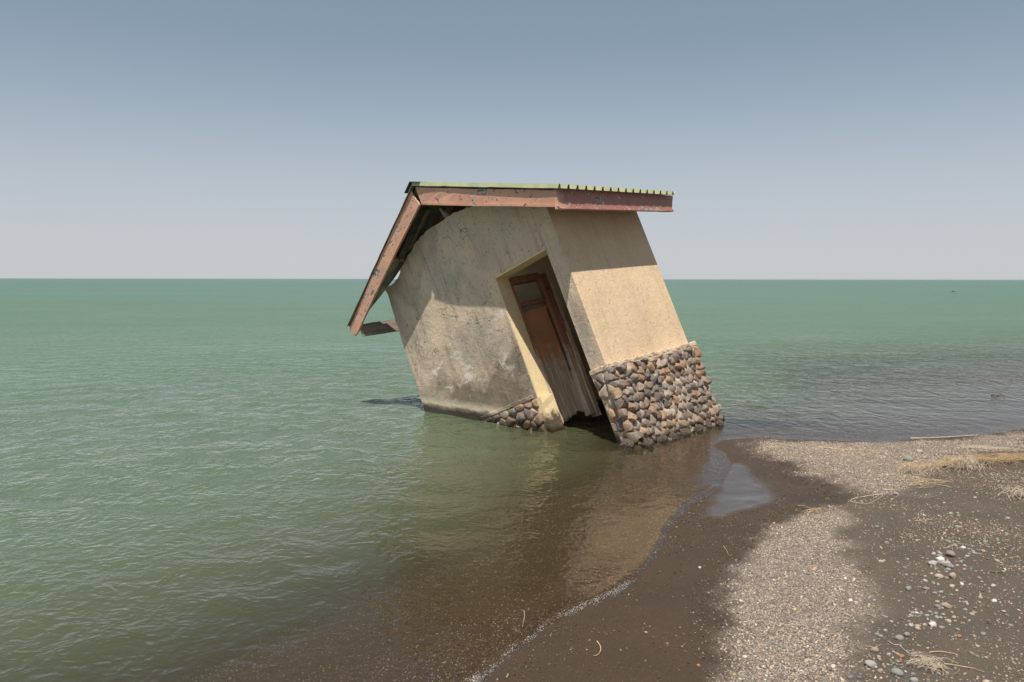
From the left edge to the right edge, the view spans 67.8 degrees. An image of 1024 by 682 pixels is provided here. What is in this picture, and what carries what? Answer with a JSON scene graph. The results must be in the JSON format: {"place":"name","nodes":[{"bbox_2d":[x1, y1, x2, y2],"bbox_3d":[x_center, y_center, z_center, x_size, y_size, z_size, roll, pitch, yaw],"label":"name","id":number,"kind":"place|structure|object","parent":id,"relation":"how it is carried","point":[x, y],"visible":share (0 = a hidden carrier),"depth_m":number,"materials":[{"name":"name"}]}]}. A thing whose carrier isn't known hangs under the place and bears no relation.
{"place":"outdoors","nodes":[
{"label":"outdoors","id":0,"kind":"place"},
{"bbox_2d":[0,278,1023,681],"bbox_3d":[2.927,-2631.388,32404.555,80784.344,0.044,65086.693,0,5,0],"label":"water","id":1,"kind":"structure","parent":0,"point":[184,462],"depth_m":8.66,"materials":[{"name":"green liquid"}]},
{"bbox_2d":[407,534,661,681],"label":"foam","id":2,"kind":"object","parent":1,"relation":"on","point":[541,630],"visible":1,"depth_m":3.75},
{"bbox_2d":[657,434,667,442],"bbox_3d":[1.577,1.029,8.039,0.108,0.095,0.116,5,6,44],"label":"fallen stone","id":3,"kind":"object","parent":1,"relation":"in","point":[662,438],"visible":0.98,"depth_m":8.01,"materials":[{"name":"grey stone"}]},
{"bbox_2d":[0,0,1023,278],"label":"sky","id":4,"kind":"structure","parent":0,"point":[140,139],"materials":[{"name":"blue"}]},
{"bbox_2d":[90,357,1023,681],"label":"ground","id":5,"kind":"structure","parent":0,"point":[738,489],"depth_m":4.40,"materials":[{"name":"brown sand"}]},
{"bbox_2d":[346,181,726,454],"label":"ruined house","id":6,"kind":"structure","parent":5,"relation":"on","point":[544,308],"depth_m":8.90,"materials":[{"name":"paint"}]},
{"bbox_2d":[439,207,452,217],"bbox_3d":[-0.764,-1.537,9.284,0.296,0.178,0.100,0,5,0],"label":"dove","id":7,"kind":"object","parent":6,"relation":"on","point":[445,214],"visible":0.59,"depth_m":9.26,"materials":[{"name":"grey"}]},
{"bbox_2d":[618,438,634,452],"bbox_3d":[1.166,1.060,7.754,0.164,0.149,0.159,1,5,7],"label":"fallen stone","id":8,"kind":"object","parent":5,"relation":"on","point":[627,445],"visible":0.98,"depth_m":7.69,"materials":[{"name":"grey stone"}]},
{"bbox_2d":[642,438,653,450],"bbox_3d":[1.387,1.057,7.803,0.131,0.134,0.164,18,-5,5],"label":"fallen stone","id":9,"kind":"object","parent":5,"relation":"on","point":[647,443],"visible":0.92,"depth_m":7.74,"materials":[{"name":"grey stone"}]},
{"bbox_2d":[669,432,676,439],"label":"fallen stone","id":10,"kind":"object","parent":5,"relation":"on","point":[673,435],"visible":0.98,"depth_m":8.14,"materials":[{"name":"grey stone"}]},
{"bbox_2d":[680,428,690,437],"bbox_3d":[1.907,1.014,8.402,0.127,0.104,0.122,-5,11,-9],"label":"fallen stone","id":11,"kind":"object","parent":5,"relation":"on","point":[685,432],"visible":0.96,"depth_m":8.36,"materials":[{"name":"stone"}]},
{"bbox_2d":[695,424,703,432],"bbox_3d":[2.111,0.990,8.631,0.119,0.094,0.101,-23,24,-4],"label":"fallen stone","id":12,"kind":"object","parent":5,"relation":"on","point":[699,427],"visible":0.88,"depth_m":8.60,"materials":[{"name":"grey stone"}]},
{"bbox_2d":[716,420,723,427],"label":"fallen stone","id":13,"kind":"object","parent":5,"relation":"on","point":[720,423],"visible":1,"depth_m":8.88,"materials":[{"name":"grey stone"}]},
{"bbox_2d":[819,446,883,450],"bbox_3d":[3.374,1.073,7.542,0.630,0.016,0.068,2,5,20],"label":"reed stalk","id":14,"kind":"object","parent":5,"relation":"on","point":[851,449],"visible":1,"depth_m":7.52,"materials":[{"name":"plant"}]},
{"bbox_2d":[706,431,1023,681],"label":"dry gravel","id":15,"kind":"structure","parent":5,"relation":"on","point":[823,630],"depth_m":4.54,"materials":[{"name":"grey gravel"}]},
{"bbox_2d":[850,494,882,503],"bbox_3d":[2.671,1.177,5.735,0.148,0.017,0.391,4,6,42],"label":"root","id":16,"kind":"object","parent":5,"relation":"on","point":[867,495],"visible":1,"depth_m":5.74,"materials":[{"name":"plant"}]},
{"bbox_2d":[864,660,876,667],"bbox_3d":[1.520,1.370,3.232,0.050,0.031,0.035,8,18,19],"label":"stone","id":17,"kind":"object","parent":5,"relation":"on","point":[870,663],"visible":1,"depth_m":3.22,"materials":[{"name":"grey stone"}]},
{"bbox_2d":[870,647,878,652],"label":"stone","id":18,"kind":"object","parent":5,"relation":"on","point":[874,649],"visible":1,"depth_m":3.35,"materials":[{"name":"beige stone"}]},
{"bbox_2d":[891,668,903,676],"bbox_3d":[1.593,1.371,3.155,0.050,0.032,0.040,11,17,12],"label":"stone","id":19,"kind":"object","parent":5,"relation":"on","point":[897,672],"visible":1,"depth_m":3.14,"materials":[{"name":"grey stone"}]},
{"bbox_2d":[894,635,903,640],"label":"stone","id":20,"kind":"object","parent":5,"relation":"on","point":[899,637],"visible":1,"depth_m":3.48,"materials":[{"name":"grey stone"}]},
{"bbox_2d":[903,456,913,461],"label":"stone","id":21,"kind":"object","parent":5,"relation":"on","point":[907,458],"visible":0.7,"depth_m":6.96,"materials":[{"name":"white stone"}]},
{"bbox_2d":[909,652,917,657],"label":"stone","id":22,"kind":"object","parent":5,"relation":"on","point":[913,653],"visible":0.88,"depth_m":3.29,"materials":[{"name":"grey stone"}]},
{"bbox_2d":[909,677,918,681],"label":"stone","id":23,"kind":"object","parent":5,"relation":"on","point":[913,679],"visible":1,"depth_m":3.09,"materials":[{"name":"grey stone"}]},
{"bbox_2d":[887,473,954,487],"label":"dry grass","id":24,"kind":"structure","parent":5,"relation":"on","point":[928,479],"depth_m":6.12,"materials":[{"name":"plant"}]},
{"bbox_2d":[928,621,936,626],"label":"stone","id":25,"kind":"object","parent":5,"relation":"on","point":[932,623],"visible":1,"depth_m":3.60,"materials":[{"name":"white stone"}]},
{"bbox_2d":[928,560,936,565],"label":"stone","id":26,"kind":"object","parent":5,"relation":"on","point":[933,562],"visible":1,"depth_m":4.32,"materials":[{"name":"grey stone"}]},
{"bbox_2d":[906,650,959,675],"bbox_3d":[1.775,1.356,3.221,0.204,0.041,0.161,3,6,36],"label":"root tangle","id":27,"kind":"object","parent":5,"relation":"on","point":[925,658],"visible":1,"depth_m":3.22,"materials":[{"name":"plant"}]},
{"bbox_2d":[934,573,943,578],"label":"stone","id":28,"kind":"object","parent":5,"relation":"on","point":[938,575],"visible":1,"depth_m":4.14,"materials":[{"name":"beige stone"}]},
{"bbox_2d":[935,556,944,560],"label":"stone","id":29,"kind":"object","parent":5,"relation":"on","point":[940,558],"visible":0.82,"depth_m":4.38,"materials":[{"name":"white stone"}]},
{"bbox_2d":[910,435,973,438],"bbox_3d":[4.656,1.031,8.195,0.836,0.013,0.036,-1,5,-11],"label":"reed stalk","id":30,"kind":"object","parent":5,"relation":"on","point":[939,437],"visible":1,"depth_m":8.16,"materials":[{"name":"plant"}]},
{"bbox_2d":[940,602,951,608],"bbox_3d":[2.166,1.322,3.807,0.055,0.034,0.041,7,6,22],"label":"stone","id":31,"kind":"object","parent":5,"relation":"on","point":[946,605],"visible":1,"depth_m":3.79,"materials":[{"name":"beige stone"}]},
{"bbox_2d":[945,563,954,568],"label":"stone","id":32,"kind":"object","parent":5,"relation":"on","point":[948,565],"visible":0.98,"depth_m":4.28,"materials":[{"name":"grey stone"}]},
{"bbox_2d":[945,550,955,556],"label":"stone","id":33,"kind":"object","parent":5,"relation":"on","point":[949,553],"visible":1,"depth_m":4.46,"materials":[{"name":"grey stone"}]},
{"bbox_2d":[948,572,955,578],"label":"stone","id":34,"kind":"object","parent":5,"relation":"on","point":[952,575],"visible":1,"depth_m":4.13,"materials":[{"name":"beige stone"}]},
{"bbox_2d":[995,485,1023,500],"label":"dry grass","id":35,"kind":"structure","parent":5,"relation":"on","point":[1019,493],"depth_m":5.68,"materials":[{"name":"plant"}]},
{"bbox_2d":[796,505,819,512],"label":"dry grass","id":36,"kind":"structure","parent":0,"point":[811,509],"depth_m":5.44,"materials":[{"name":"plant"}]},
{"bbox_2d":[705,278,1023,279],"bbox_3d":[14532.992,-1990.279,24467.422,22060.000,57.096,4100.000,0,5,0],"label":"shore hills","id":37,"kind":"structure","parent":0,"point":[871,278],"depth_m":23966.77,"materials":[{"name":"grey"}]},
{"bbox_2d":[891,456,972,476],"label":"dry grass","id":38,"kind":"structure","parent":0,"point":[932,465],"depth_m":6.53,"materials":[{"name":"plant"}]},
{"bbox_2d":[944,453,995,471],"bbox_3d":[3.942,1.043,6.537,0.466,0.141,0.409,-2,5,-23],"label":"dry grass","id":39,"kind":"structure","parent":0,"point":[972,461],"depth_m":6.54,"materials":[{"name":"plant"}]},
{"bbox_2d":[950,452,1023,465],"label":"dry grass","id":40,"kind":"structure","parent":0,"point":[1008,458],"depth_m":6.78,"materials":[{"name":"beige plant"}]},
{"bbox_2d":[958,443,1022,451],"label":"dry grass","id":41,"kind":"structure","parent":0,"point":[984,447],"depth_m":7.49,"materials":[{"name":"plant"}]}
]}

